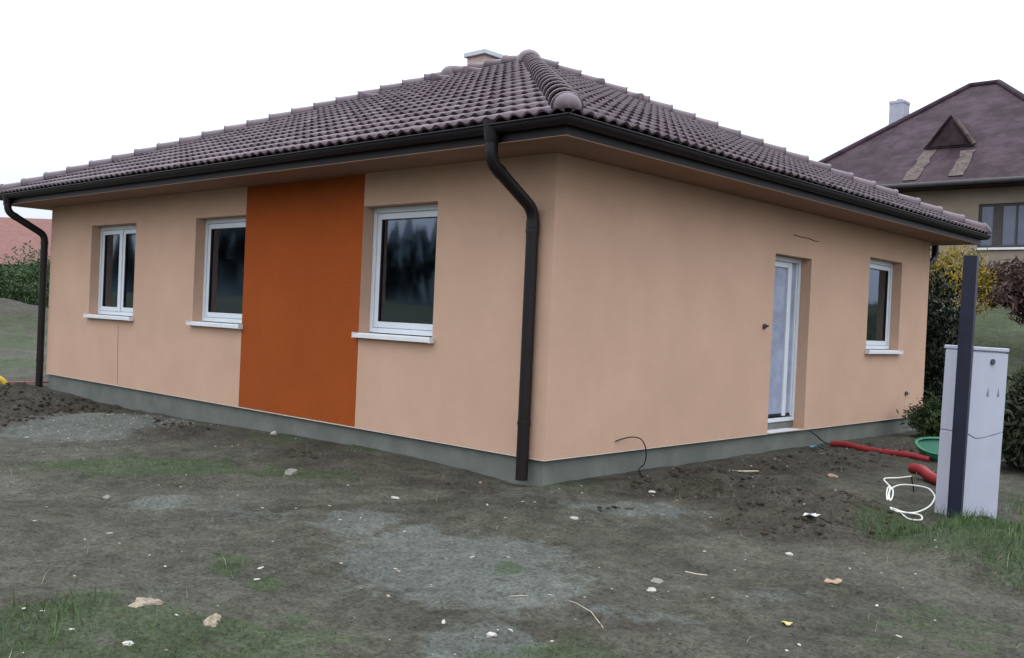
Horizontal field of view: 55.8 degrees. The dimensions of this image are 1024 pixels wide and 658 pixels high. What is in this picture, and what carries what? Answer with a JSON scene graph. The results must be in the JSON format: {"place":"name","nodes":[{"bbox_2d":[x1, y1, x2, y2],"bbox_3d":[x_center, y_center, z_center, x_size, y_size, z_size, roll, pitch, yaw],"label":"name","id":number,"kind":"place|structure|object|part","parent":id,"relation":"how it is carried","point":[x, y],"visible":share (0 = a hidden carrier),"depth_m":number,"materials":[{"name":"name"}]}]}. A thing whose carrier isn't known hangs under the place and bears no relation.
{"place":"outdoors","nodes":[
{"label":"outdoors","id":0,"kind":"place"},
{"bbox_2d":[0,298,1023,657],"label":"ground","id":1,"kind":"structure","parent":0,"point":[314,564],"depth_m":5.95,"materials":[{"name":"brown soil"}]},
{"bbox_2d":[0,376,7,383],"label":"drain pipe","id":2,"kind":"object","parent":1,"relation":"on","point":[3,380],"visible":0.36,"depth_m":15.32,"materials":[{"name":"yellow plastic"}]},
{"bbox_2d":[0,265,19,299],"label":"bush","id":3,"kind":"object","parent":1,"relation":"on","point":[3,290],"visible":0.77,"depth_m":37.76,"materials":[{"name":"green plant"}]},
{"bbox_2d":[0,240,50,307],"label":"hedge","id":4,"kind":"object","parent":1,"relation":"on","point":[27,292],"visible":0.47,"depth_m":39.84,"materials":[{"name":"green plant"}]},
{"bbox_2d":[0,217,51,283],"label":"house","id":5,"kind":"structure","parent":1,"relation":"on","point":[13,233],"depth_m":58.97,"materials":[{"name":"pink tile"}]},
{"bbox_2d":[8,381,47,383],"bbox_3d":[-7.752,0.855,15.505,0.641,0.064,0.100,2,1,-5],"label":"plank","id":6,"kind":"object","parent":1,"relation":"on","point":[11,382],"visible":0.57,"depth_m":15.48,"materials":[{"name":"brown wood"}]},
{"bbox_2d":[122,641,133,645],"bbox_3d":[-1.599,1.310,4.032,0.049,0.018,0.057,3,-2,-7],"label":"stone","id":7,"kind":"object","parent":1,"relation":"on","point":[126,643],"visible":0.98,"depth_m":4.02,"materials":[{"name":"white stone"}]},
{"bbox_2d":[128,597,163,607],"bbox_3d":[-1.770,1.302,4.623,0.167,0.035,0.173,3,1,43],"label":"stone","id":8,"kind":"object","parent":1,"relation":"on","point":[142,601],"visible":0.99,"depth_m":4.60,"materials":[{"name":"beige stone"}]},
{"bbox_2d":[203,613,220,626],"bbox_3d":[-1.367,1.327,4.417,0.072,0.046,0.160,3,1,-2],"label":"stone","id":9,"kind":"object","parent":1,"relation":"on","point":[211,620],"visible":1,"depth_m":4.39,"materials":[{"name":"beige stone"}]},
{"bbox_2d":[285,468,298,474],"bbox_3d":[-1.927,1.259,8.453,0.123,0.089,0.162,-2,2,9],"label":"stone","id":10,"kind":"object","parent":1,"relation":"on","point":[290,471],"visible":0.69,"depth_m":8.41,"materials":[{"name":"white stone"}]},
{"bbox_2d":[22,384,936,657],"bbox_3d":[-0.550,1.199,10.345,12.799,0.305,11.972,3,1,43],"label":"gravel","id":11,"kind":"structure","parent":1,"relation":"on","point":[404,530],"depth_m":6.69,"materials":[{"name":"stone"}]},
{"bbox_2d":[486,632,496,637],"bbox_3d":[-0.095,1.384,4.380,0.052,0.026,0.068,-3,-8,-15],"label":"stone","id":12,"kind":"object","parent":1,"relation":"on","point":[491,634],"visible":1,"depth_m":4.36,"materials":[{"name":"white stone"}]},
{"bbox_2d":[0,49,991,485],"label":"house","id":13,"kind":"structure","parent":1,"relation":"on","point":[528,267],"depth_m":10.32,"materials":[{"name":"paint"}]},
{"bbox_2d":[83,225,135,320],"bbox_3d":[-5.691,-0.816,13.904,1.464,1.358,0.266,3,1,43],"label":"window","id":14,"kind":"structure","parent":13,"relation":"in","point":[117,243],"depth_m":14.08,"materials":[{"name":"white plastic"}]},
{"bbox_2d":[186,217,245,328],"bbox_3d":[-3.565,-0.699,11.935,1.224,1.358,0.266,3,1,43],"label":"window","id":15,"kind":"structure","parent":13,"relation":"in","point":[224,255],"depth_m":12.09,"materials":[{"name":"white plastic"}]},
{"bbox_2d":[352,204,437,342],"bbox_3d":[-1.099,-0.561,9.650,1.184,1.353,0.266,3,1,43],"label":"window","id":16,"kind":"structure","parent":13,"relation":"in","point":[404,237],"depth_m":9.76,"materials":[{"name":"white plastic"}]},
{"bbox_2d":[615,436,653,486],"bbox_3d":[1.119,1.230,8.870,0.338,0.441,0.823,3,1,0],"label":"cable","id":17,"kind":"object","parent":13,"relation":"attached to","point":[645,452],"visible":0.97,"depth_m":9.12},
{"bbox_2d":[767,255,801,433],"bbox_3d":[3.213,0.173,11.531,0.255,2.073,0.914,3,1,43],"label":"door","id":18,"kind":"structure","parent":13,"relation":"in","point":[787,281],"depth_m":11.67,"materials":[{"name":"white glass"}]},
{"bbox_2d":[865,259,903,353],"bbox_3d":[5.140,-0.308,13.516,0.266,1.308,1.194,3,1,43],"label":"window","id":19,"kind":"structure","parent":13,"relation":"in","point":[881,272],"depth_m":13.72,"materials":[{"name":"white plastic"}]},
{"bbox_2d":[0,382,1019,542],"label":"soil clods","id":20,"kind":"object","parent":1,"relation":"on","point":[721,490],"visible":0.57,"depth_m":9.02,"materials":[{"name":"brown soil"}]},
{"bbox_2d":[0,432,1023,657],"bbox_3d":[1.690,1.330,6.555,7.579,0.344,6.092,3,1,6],"label":"grass","id":21,"kind":"structure","parent":1,"relation":"on","point":[962,522],"depth_m":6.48,"materials":[{"name":"green plant"}]},
{"bbox_2d":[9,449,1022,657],"bbox_3d":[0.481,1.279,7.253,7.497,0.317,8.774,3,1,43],"label":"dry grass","id":22,"kind":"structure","parent":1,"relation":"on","point":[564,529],"depth_m":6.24,"materials":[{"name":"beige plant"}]},
{"bbox_2d":[510,594,603,627],"bbox_3d":[0.251,1.396,4.864,0.565,0.060,0.129,3,1,37],"label":"stick","id":23,"kind":"object","parent":1,"relation":"on","point":[569,600],"visible":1,"depth_m":4.86,"materials":[{"name":"brown wood"}]},
{"bbox_2d":[646,587,655,591],"bbox_3d":[0.749,1.406,5.200,0.049,0.037,0.061,9,-12,-32],"label":"stone","id":24,"kind":"object","parent":1,"relation":"on","point":[651,589],"visible":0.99,"depth_m":5.19,"materials":[{"name":"white stone"}]},
{"bbox_2d":[651,578,663,583],"bbox_3d":[0.815,1.418,5.414,0.081,0.028,0.064,13,15,34],"label":"stone","id":25,"kind":"object","parent":1,"relation":"on","point":[656,580],"visible":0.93,"depth_m":5.41,"materials":[{"name":"grey stone"}]},
{"bbox_2d":[733,470,758,471],"bbox_3d":[2.239,1.393,9.502,0.390,0.036,0.035,2,1,-13],"label":"stick","id":26,"kind":"object","parent":1,"relation":"on","point":[749,470],"visible":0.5,"depth_m":9.52,"materials":[{"name":"brown wood"}]},
{"bbox_2d":[781,621,792,625],"bbox_3d":[1.345,1.436,4.734,0.041,0.018,0.057,2,1,-23],"label":"leaf","id":27,"kind":"object","parent":1,"relation":"on","point":[787,623],"visible":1,"depth_m":4.72,"materials":[{"name":"yellow plant"}]},
{"bbox_2d":[803,513,819,516],"bbox_3d":[2.152,1.337,6.953,0.097,0.034,0.117,2,1,-5],"label":"paper scrap","id":28,"kind":"object","parent":1,"relation":"on","point":[813,514],"visible":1,"depth_m":6.94,"materials":[{"name":"white paper"}]},
{"bbox_2d":[824,578,841,583],"bbox_3d":[1.828,1.434,5.502,0.096,0.025,0.075,3,1,43],"label":"fragment","id":29,"kind":"object","parent":1,"relation":"on","point":[835,581],"visible":1,"depth_m":5.49,"materials":[{"name":"pink brick"}]},
{"bbox_2d":[830,441,930,461],"bbox_3d":[4.375,1.452,11.549,0.101,0.111,1.259,2,1,-40],"label":"conduit","id":30,"kind":"object","parent":1,"relation":"on","point":[907,454],"visible":0.86,"depth_m":11.45,"materials":[{"name":"red plastic"}]},
{"bbox_2d":[810,431,829,443],"bbox_3d":[3.815,1.343,11.963,0.366,0.180,0.054,2,1,-24],"label":"cable","id":31,"kind":"object","parent":30,"relation":"attached to","point":[819,437],"visible":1,"depth_m":11.97,"materials":[{"name":"black rubber"}]},
{"bbox_2d":[883,476,935,520],"bbox_3d":[3.186,1.344,7.714,0.384,0.255,0.702,3,1,15],"label":"cable coil","id":32,"kind":"object","parent":1,"relation":"on","point":[889,499],"visible":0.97,"depth_m":7.75,"materials":[{"name":"white plastic"}]},
{"bbox_2d":[911,471,916,491],"bbox_3d":[3.725,1.353,8.939,0.026,0.253,1.985,3,1,24],"label":"cable","id":33,"kind":"object","parent":1,"relation":"on","point":[914,482],"visible":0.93,"depth_m":8.93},
{"bbox_2d":[896,384,942,436],"bbox_3d":[5.944,1.259,13.434,1.040,0.965,1.080,3,1,43],"label":"shrub","id":34,"kind":"object","parent":1,"relation":"on","point":[929,413],"visible":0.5,"depth_m":13.34,"materials":[{"name":"green plant"}]},
{"bbox_2d":[818,79,1023,307],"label":"neighbour house","id":35,"kind":"structure","parent":1,"relation":"on","point":[959,151],"depth_m":28.27,"materials":[{"name":"brown tile"}]},
{"bbox_2d":[975,202,1023,249],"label":"window","id":36,"kind":"structure","parent":35,"relation":"in","point":[1005,221],"depth_m":26.30,"materials":[{"name":"white metal"}]},
{"bbox_2d":[908,463,936,484],"bbox_3d":[4.216,1.499,9.444,0.145,0.221,1.110,2,1,-7],"label":"conduit","id":37,"kind":"object","parent":1,"relation":"on","point":[927,474],"visible":0.51,"depth_m":9.75,"materials":[{"name":"red plastic"}]},
{"bbox_2d":[913,437,939,460],"bbox_3d":[5.072,1.450,11.262,0.771,0.178,0.571,3,17,3],"label":"tub","id":38,"kind":"object","parent":1,"relation":"on","point":[928,446],"visible":0.27,"depth_m":11.45,"materials":[{"name":"green plastic"}]},
{"bbox_2d":[919,247,961,417],"bbox_3d":[6.975,0.281,16.047,1.584,3.287,1.775,2,1,-17],"label":"conifer bush","id":39,"kind":"object","parent":1,"relation":"on","point":[936,339],"visible":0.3,"depth_m":15.82,"materials":[{"name":"green plant"}]},
{"bbox_2d":[947,255,978,518],"bbox_3d":[3.539,0.644,7.616,0.132,2.452,0.121,3,1,34],"label":"post","id":40,"kind":"object","parent":1,"relation":"on","point":[963,381],"visible":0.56,"depth_m":7.57,"materials":[{"name":"grey metal"}]},
{"bbox_2d":[929,243,1008,344],"bbox_3d":[8.755,-0.617,19.568,2.659,2.723,1.891,3,1,43],"label":"forsythia","id":41,"kind":"object","parent":1,"relation":"on","point":[981,271],"visible":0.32,"depth_m":19.03,"materials":[{"name":"yellow plant"}]},
{"bbox_2d":[934,345,1008,518],"bbox_3d":[3.753,1.010,7.928,0.439,1.735,0.284,3,1,-28],"label":"meter cabinet","id":42,"kind":"object","parent":1,"relation":"on","point":[986,415],"visible":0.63,"depth_m":7.84,"materials":[{"name":"grey plastic"}]},
{"bbox_3d":[3.846,0.537,7.807,0.430,0.685,0.024,3,1,-28],"label":"door","id":43,"kind":"part","parent":42,"relation":"part of","materials":[{"name":"grey plastic"}]},
{"bbox_2d":[948,255,1023,307],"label":"bare shrub","id":44,"kind":"object","parent":1,"relation":"on","point":[1004,271],"visible":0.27,"depth_m":23.35,"materials":[{"name":"brown plant"}]},
{"bbox_2d":[989,263,1023,325],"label":"bare shrub","id":45,"kind":"object","parent":1,"relation":"on","point":[1013,294],"visible":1,"depth_m":18.29,"materials":[{"name":"brown plant"}]},
{"bbox_2d":[1000,366,1023,471],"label":"dark shrub","id":46,"kind":"object","parent":1,"relation":"on","point":[1012,452],"visible":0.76,"depth_m":10.76,"materials":[{"name":"green plant"}]},
{"bbox_2d":[1007,362,1023,386],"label":"bush","id":47,"kind":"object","parent":1,"relation":"on","point":[1018,372],"depth_m":17.78,"materials":[{"name":"green plant"}]},
{"bbox_2d":[0,0,1023,218],"label":"sky","id":48,"kind":"structure","parent":0,"point":[82,81],"materials":[{"name":"white"}]}
]}

